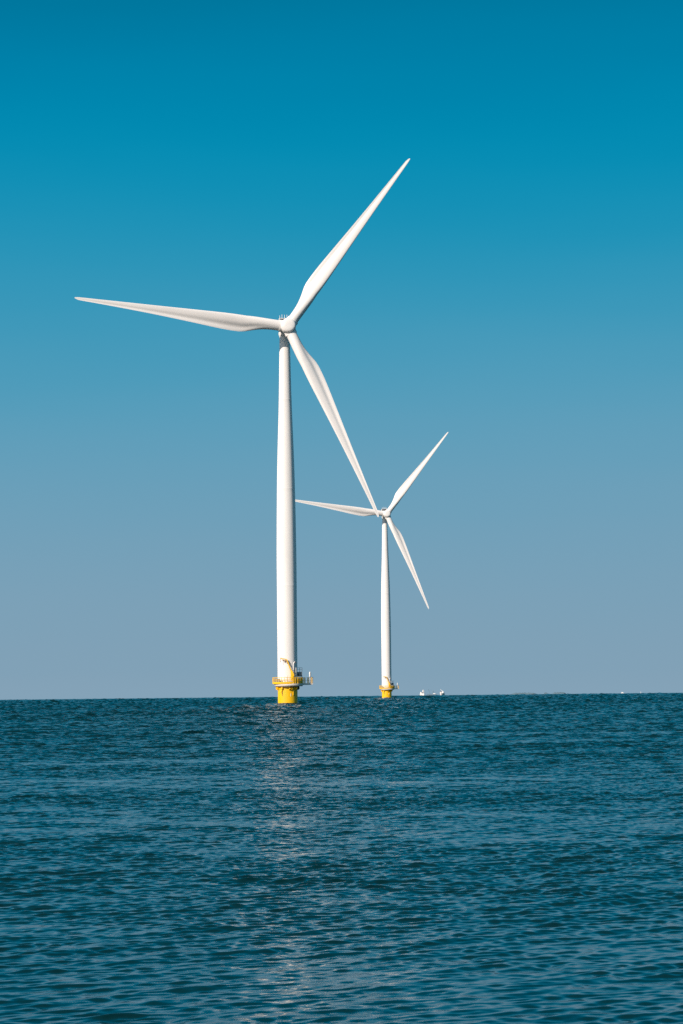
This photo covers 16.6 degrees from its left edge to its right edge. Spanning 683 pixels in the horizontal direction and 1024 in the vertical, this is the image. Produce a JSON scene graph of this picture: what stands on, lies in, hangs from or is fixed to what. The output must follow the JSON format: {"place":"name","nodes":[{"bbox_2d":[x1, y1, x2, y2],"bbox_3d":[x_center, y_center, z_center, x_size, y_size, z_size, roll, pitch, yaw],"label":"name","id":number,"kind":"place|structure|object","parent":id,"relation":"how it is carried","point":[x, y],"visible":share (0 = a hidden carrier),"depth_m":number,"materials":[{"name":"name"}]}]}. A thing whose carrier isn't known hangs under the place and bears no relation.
{"place":"outdoors","nodes":[
{"label":"outdoors","id":0,"kind":"place"},
{"bbox_2d":[0,692,682,1023],"bbox_3d":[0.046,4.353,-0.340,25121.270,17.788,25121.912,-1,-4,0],"label":"sea","id":1,"kind":"structure","parent":0,"point":[471,859],"depth_m":36.75,"materials":[{"name":"teal liquid"}]},
{"bbox_2d":[75,158,409,703],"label":"offshore wind turbine","id":2,"kind":"object","parent":1,"relation":"in","point":[289,682],"visible":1,"depth_m":671.35,"materials":[{"name":"white metal"}]},
{"bbox_2d":[295,432,447,697],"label":"offshore wind turbine","id":3,"kind":"object","parent":1,"relation":"in","point":[387,688],"visible":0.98,"depth_m":1376.30,"materials":[{"name":"white paint"}]},
{"bbox_2d":[0,0,682,699],"label":"sky","id":4,"kind":"structure","parent":0,"point":[515,293],"materials":[{"name":"blue"}]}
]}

